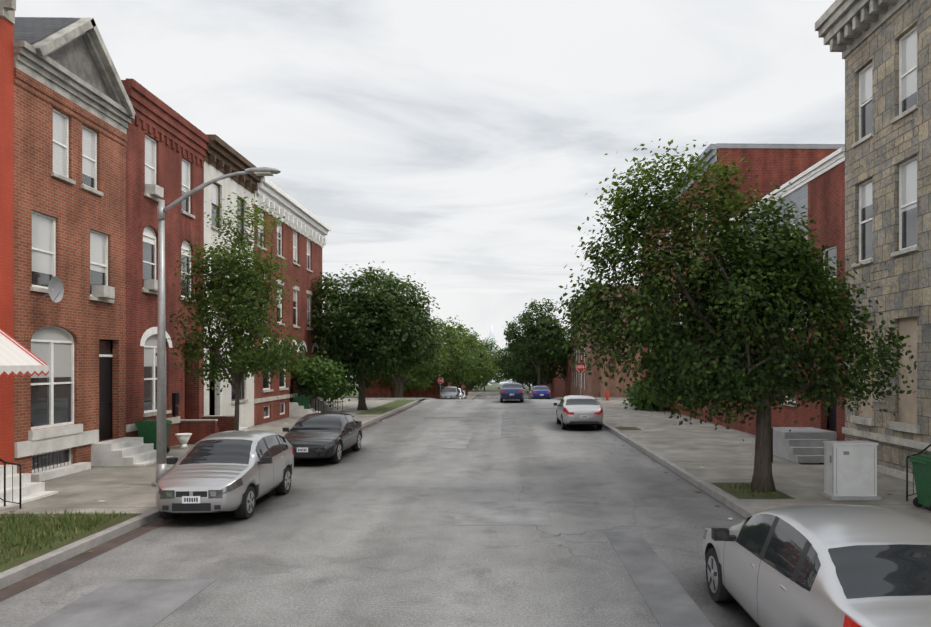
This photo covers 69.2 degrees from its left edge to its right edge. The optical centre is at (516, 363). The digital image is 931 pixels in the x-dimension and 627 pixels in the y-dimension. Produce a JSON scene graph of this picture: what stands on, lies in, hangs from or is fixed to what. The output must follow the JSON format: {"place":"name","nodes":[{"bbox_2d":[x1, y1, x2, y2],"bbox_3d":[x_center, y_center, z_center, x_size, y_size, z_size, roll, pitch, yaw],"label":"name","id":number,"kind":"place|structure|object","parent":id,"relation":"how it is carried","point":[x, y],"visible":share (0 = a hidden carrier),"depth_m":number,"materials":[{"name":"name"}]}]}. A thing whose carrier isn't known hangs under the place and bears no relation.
{"place":"outdoors","nodes":[
{"label":"outdoors","id":0,"kind":"place"},
{"bbox_2d":[331,392,414,413],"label":"ground grass","id":1,"kind":"structure","parent":0,"point":[385,408],"depth_m":44.05,"materials":[{"name":"green plant"}]},
{"bbox_2d":[0,392,758,626],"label":"road asphalt","id":2,"kind":"structure","parent":0,"point":[369,534],"depth_m":11.19,"materials":[{"name":"grey asphalt"}]},
{"bbox_2d":[0,402,421,601],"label":"gutter","id":3,"kind":"object","parent":2,"relation":"on","point":[33,580],"visible":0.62,"depth_m":10.25,"materials":[{"name":"grey concrete"}]},
{"bbox_2d":[156,430,293,518],"bbox_3d":[-5.945,2.207,14.082,2.020,1.504,3.938,0,0,-3],"label":"car","id":4,"kind":"object","parent":2,"relation":"on","point":[239,473],"visible":1,"depth_m":13.04,"materials":[{"name":"silver paint"}]},
{"bbox_2d":[283,413,362,462],"bbox_3d":[-6.144,2.277,21.449,2.120,1.365,4.538,0,0,-1],"label":"black sedan car","id":5,"kind":"object","parent":2,"relation":"on","point":[332,436],"visible":0.88,"depth_m":20.45,"materials":[{"name":"paint"}]},
{"bbox_2d":[29,408,713,626],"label":"road patches","id":6,"kind":"object","parent":2,"relation":"on","point":[670,602],"visible":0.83,"depth_m":8.88,"materials":[{"name":"grey asphalt"}]},
{"bbox_2d":[0,392,756,588],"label":"kerb","id":7,"kind":"structure","parent":2,"relation":"on","point":[24,571],"depth_m":12.06,"materials":[{"name":"concrete"}]},
{"bbox_2d":[439,386,459,398],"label":"car","id":8,"kind":"object","parent":2,"relation":"on","point":[449,392],"visible":0.92,"depth_m":68.45,"materials":[{"name":"grey paint"}]},
{"bbox_2d":[9,405,890,551],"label":"litter","id":9,"kind":"object","parent":2,"relation":"on","point":[408,408],"visible":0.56,"depth_m":15.47,"materials":[{"name":"black"}]},
{"bbox_2d":[458,388,463,398],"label":"car","id":10,"kind":"object","parent":2,"relation":"on","point":[461,393],"visible":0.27,"depth_m":75.56,"materials":[{"name":"white paint"}]},
{"bbox_2d":[498,382,524,401],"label":"blue car","id":11,"kind":"object","parent":2,"relation":"on","point":[511,391],"visible":1,"depth_m":50.38,"materials":[{"name":"paint"}]},
{"bbox_2d":[529,385,550,398],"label":"blue car","id":12,"kind":"object","parent":2,"relation":"on","point":[540,391],"visible":1,"depth_m":64.25,"materials":[{"name":"paint"}]},
{"bbox_2d":[553,395,602,428],"bbox_3d":[2.917,2.222,31.766,2.220,1.475,4.838,0,0,-1],"label":"silver car","id":13,"kind":"object","parent":2,"relation":"on","point":[579,410],"visible":1,"depth_m":29.57,"materials":[{"name":"paint"}]},
{"bbox_2d":[702,504,930,626],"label":"car","id":14,"kind":"object","parent":2,"relation":"on","point":[831,565],"visible":1,"depth_m":6.02,"materials":[{"name":"silver paint"}]},
{"bbox_2d":[0,427,794,571],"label":"grass strip","id":15,"kind":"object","parent":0,"point":[35,553],"depth_m":11.48,"materials":[{"name":"green plant"}]},
{"bbox_2d":[0,508,136,563],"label":"grass tufts","id":16,"kind":"object","parent":15,"relation":"on","point":[35,529],"visible":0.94,"depth_m":11.32,"materials":[{"name":"green plant"}]},
{"bbox_2d":[546,138,916,492],"bbox_3d":[4.872,-1.090,14.957,8.463,7.921,4.220,0,0,-1],"label":"tree","id":17,"kind":"object","parent":15,"relation":"on","point":[762,296],"visible":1,"depth_m":14.37,"materials":[{"name":"green plant"}]},
{"bbox_2d":[719,482,779,497],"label":"tree pit grass","id":18,"kind":"structure","parent":15,"relation":"on","point":[746,485],"depth_m":14.84,"materials":[{"name":"green plant"}]},
{"bbox_2d":[15,0,844,377],"label":"sky","id":19,"kind":"structure","parent":0,"point":[459,146],"materials":[{"name":"white"}]},
{"bbox_2d":[335,378,532,403],"bbox_3d":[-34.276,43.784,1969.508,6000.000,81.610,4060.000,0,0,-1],"label":"terrain","id":20,"kind":"structure","parent":0,"point":[493,387],"depth_m":268.00,"materials":[{"name":"green plant"}]},
{"bbox_2d":[322,312,380,395],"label":"tree","id":21,"kind":"object","parent":20,"relation":"on","point":[367,384],"visible":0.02,"depth_m":88.28,"materials":[{"name":"green plant"}]},
{"bbox_2d":[358,369,433,397],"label":"tree","id":22,"kind":"object","parent":20,"relation":"on","point":[410,384],"visible":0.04,"depth_m":94.02,"materials":[{"name":"green plant"}]},
{"bbox_2d":[351,304,445,397],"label":"tree","id":23,"kind":"object","parent":20,"relation":"on","point":[396,381],"visible":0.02,"depth_m":83.51,"materials":[{"name":"green plant"}]},
{"bbox_2d":[361,307,450,397],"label":"tree","id":24,"kind":"object","parent":20,"relation":"on","point":[435,369],"visible":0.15,"depth_m":72.77,"materials":[{"name":"green plant"}]},
{"bbox_2d":[365,375,449,392],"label":"tree","id":25,"kind":"object","parent":20,"relation":"on","point":[443,384],"depth_m":116.73,"materials":[{"name":"green plant"}]},
{"bbox_2d":[365,343,471,398],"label":"rowhouses","id":26,"kind":"structure","parent":20,"relation":"on","point":[377,391],"depth_m":117.49,"materials":[{"name":"red brick"}]},
{"bbox_2d":[417,315,484,390],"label":"tree","id":27,"kind":"object","parent":20,"relation":"on","point":[460,366],"visible":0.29,"depth_m":102.02,"materials":[{"name":"green plant"}]},
{"bbox_2d":[440,323,488,386],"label":"tree","id":28,"kind":"object","parent":20,"relation":"on","point":[468,350],"visible":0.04,"depth_m":131.45,"materials":[{"name":"green plant"}]},
{"bbox_2d":[440,326,500,389],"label":"tree","id":29,"kind":"object","parent":20,"relation":"on","point":[468,342],"visible":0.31,"depth_m":116.35,"materials":[{"name":"green plant"}]},
{"bbox_2d":[468,380,485,390],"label":"tree","id":30,"kind":"object","parent":20,"relation":"on","point":[475,388],"depth_m":207.93,"materials":[{"name":"green plant"}]},
{"bbox_2d":[463,331,499,394],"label":"tree","id":31,"kind":"object","parent":20,"relation":"on","point":[496,366],"visible":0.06,"depth_m":164.34,"materials":[{"name":"green plant"}]},
{"bbox_2d":[479,336,506,390],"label":"tree","id":32,"kind":"object","parent":20,"relation":"on","point":[489,348],"visible":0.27,"depth_m":222.82,"materials":[{"name":"green plant"}]},
{"bbox_2d":[482,324,531,385],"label":"skyline","id":33,"kind":"structure","parent":20,"relation":"on","point":[491,334],"depth_m":599.54,"materials":[{"name":"grey"}]},
{"bbox_2d":[492,334,542,386],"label":"tree","id":34,"kind":"object","parent":20,"relation":"on","point":[496,362],"visible":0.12,"depth_m":173.78,"materials":[{"name":"green plant"}]},
{"bbox_2d":[507,369,537,385],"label":"tree","id":35,"kind":"object","parent":20,"relation":"on","point":[522,383],"depth_m":187.94,"materials":[{"name":"green plant"}]},
{"bbox_2d":[497,332,551,390],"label":"tree","id":36,"kind":"object","parent":20,"relation":"on","point":[510,364],"visible":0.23,"depth_m":138.25,"materials":[{"name":"green plant"}]},
{"bbox_2d":[502,298,574,384],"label":"tree","id":37,"kind":"object","parent":20,"relation":"on","point":[543,329],"visible":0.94,"depth_m":94.42,"materials":[{"name":"green plant"}]},
{"bbox_2d":[511,322,570,385],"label":"tree","id":38,"kind":"object","parent":20,"relation":"on","point":[544,363],"visible":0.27,"depth_m":106.70,"materials":[{"name":"green plant"}]},
{"bbox_2d":[533,337,570,397],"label":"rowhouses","id":39,"kind":"structure","parent":20,"relation":"on","point":[559,387],"depth_m":115.99,"materials":[{"name":"red brick"}]},
{"bbox_2d":[642,143,844,426],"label":"tall brick building","id":40,"kind":"structure","parent":20,"relation":"on","point":[777,164],"depth_m":31.12,"materials":[{"name":"red brick"}]},
{"bbox_2d":[0,392,930,573],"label":"pavement","id":41,"kind":"structure","parent":0,"point":[721,454],"depth_m":17.40,"materials":[{"name":"grey concrete"}]},
{"bbox_2d":[0,0,58,509],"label":"row house","id":42,"kind":"structure","parent":41,"relation":"on","point":[19,488],"depth_m":15.27,"materials":[{"name":"brick"}]},
{"bbox_2d":[0,328,48,376],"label":"awning","id":43,"kind":"object","parent":42,"relation":"attached to","point":[17,358],"visible":1,"depth_m":14.21,"materials":[{"name":"fabric"}]},
{"bbox_2d":[13,17,173,481],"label":"row house","id":44,"kind":"structure","parent":41,"relation":"on","point":[74,113],"depth_m":17.61,"materials":[{"name":"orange brick"}]},
{"bbox_2d":[36,276,63,302],"bbox_3d":[-11.260,-1.791,16.191,0.596,0.640,0.563,0,0,-26],"label":"satellite dish","id":45,"kind":"object","parent":44,"relation":"on","point":[57,292],"visible":1,"depth_m":16.34,"materials":[{"name":"grey metal"}]},
{"bbox_2d":[135,420,172,452],"bbox_3d":[-11.241,2.294,20.913,0.848,1.050,0.660,0,0,-1],"label":"bin","id":46,"kind":"object","parent":41,"relation":"on","point":[147,430],"visible":0.46,"depth_m":20.63,"materials":[{"name":"plastic"}]},
{"bbox_2d":[99,78,234,446],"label":"row house","id":47,"kind":"structure","parent":41,"relation":"on","point":[166,147],"depth_m":22.12,"materials":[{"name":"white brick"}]},
{"bbox_2d":[172,393,178,415],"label":"mailboxes","id":48,"kind":"object","parent":47,"relation":"on","point":[175,398],"visible":1,"depth_m":22.98,"materials":[{"name":"black metal"}]},
{"bbox_2d":[175,433,191,447],"bbox_3d":[-11.143,2.584,22.515,0.495,0.470,0.520,0,0,-1],"label":"white planter","id":49,"kind":"object","parent":41,"relation":"on","point":[183,439],"visible":1,"depth_m":22.40,"materials":[{"name":"paint"}]},
{"bbox_2d":[152,167,280,485],"bbox_3d":[-6.952,-0.867,15.627,2.940,7.372,0.380,0,0,-1],"label":"street lamp","id":50,"kind":"object","parent":41,"relation":"on","point":[161,450],"visible":0.92,"depth_m":15.54,"materials":[{"name":"metal"}]},
{"bbox_2d":[204,134,263,429],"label":"white house","id":51,"kind":"structure","parent":41,"relation":"on","point":[222,157],"depth_m":27.26,"materials":[{"name":"paint"}]},
{"bbox_2d":[156,192,313,429],"bbox_3d":[-8.016,-1.001,19.608,4.365,7.743,3.431,0,0,-1],"label":"young tree","id":52,"kind":"object","parent":41,"relation":"on","point":[242,314],"visible":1,"depth_m":19.23,"materials":[{"name":"green plant"}]},
{"bbox_2d":[210,176,343,425],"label":"row house","id":53,"kind":"structure","parent":41,"relation":"on","point":[308,230],"depth_m":35.45,"materials":[{"name":"red brick"}]},
{"bbox_2d":[292,396,309,408],"bbox_3d":[-11.456,2.294,36.011,0.848,1.050,0.660,0,0,-1],"label":"bin","id":54,"kind":"object","parent":41,"relation":"on","point":[306,400],"visible":0.46,"depth_m":35.73,"materials":[{"name":"plastic"}]},
{"bbox_2d":[291,351,361,410],"bbox_3d":[-10.805,1.094,37.389,3.981,3.552,4.246,0,0,-1],"label":"tree","id":55,"kind":"object","parent":41,"relation":"on","point":[327,376],"visible":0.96,"depth_m":36.40,"materials":[{"name":"green plant"}]},
{"bbox_2d":[308,261,456,409],"bbox_3d":[-8.422,-1.601,41.008,9.581,8.956,8.117,0,0,-1],"label":"tree","id":56,"kind":"object","parent":41,"relation":"on","point":[351,318],"visible":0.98,"depth_m":39.39,"materials":[{"name":"green plant"}]},
{"bbox_2d":[438,377,442,393],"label":"stop sign","id":57,"kind":"object","parent":41,"relation":"on","point":[440,380],"visible":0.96,"depth_m":87.62,"materials":[{"name":"red metal"}]},
{"bbox_2d":[576,362,585,394],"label":"stop sign","id":58,"kind":"object","parent":41,"relation":"on","point":[580,367],"visible":0.92,"depth_m":49.87,"materials":[{"name":"red metal"}]},
{"bbox_2d":[571,281,641,397],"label":"tan building","id":59,"kind":"structure","parent":41,"relation":"on","point":[593,386],"depth_m":69.45,"materials":[{"name":"brick"}]},
{"bbox_2d":[619,380,669,410],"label":"shrub","id":60,"kind":"object","parent":41,"relation":"on","point":[642,398],"visible":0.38,"depth_m":40.42,"materials":[{"name":"green plant"}]},
{"bbox_2d":[716,147,844,464],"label":"house","id":61,"kind":"structure","parent":41,"relation":"on","point":[819,187],"depth_m":20.78,"materials":[{"name":"red brick"}]},
{"bbox_2d":[820,441,880,499],"bbox_3d":[7.016,2.234,14.142,1.020,1.170,0.540,0,0,-1],"label":"utility cabinet","id":62,"kind":"object","parent":41,"relation":"on","point":[850,470],"visible":1,"depth_m":13.93,"materials":[{"name":"metal"}]},
{"bbox_2d":[815,0,930,500],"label":"stone building","id":63,"kind":"structure","parent":41,"relation":"on","point":[883,47],"depth_m":17.05,"materials":[{"name":"beige stone"}]},
{"bbox_2d":[908,455,930,509],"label":"bin","id":64,"kind":"object","parent":41,"relation":"on","point":[921,464],"visible":1,"depth_m":12.97,"materials":[{"name":"plastic"}]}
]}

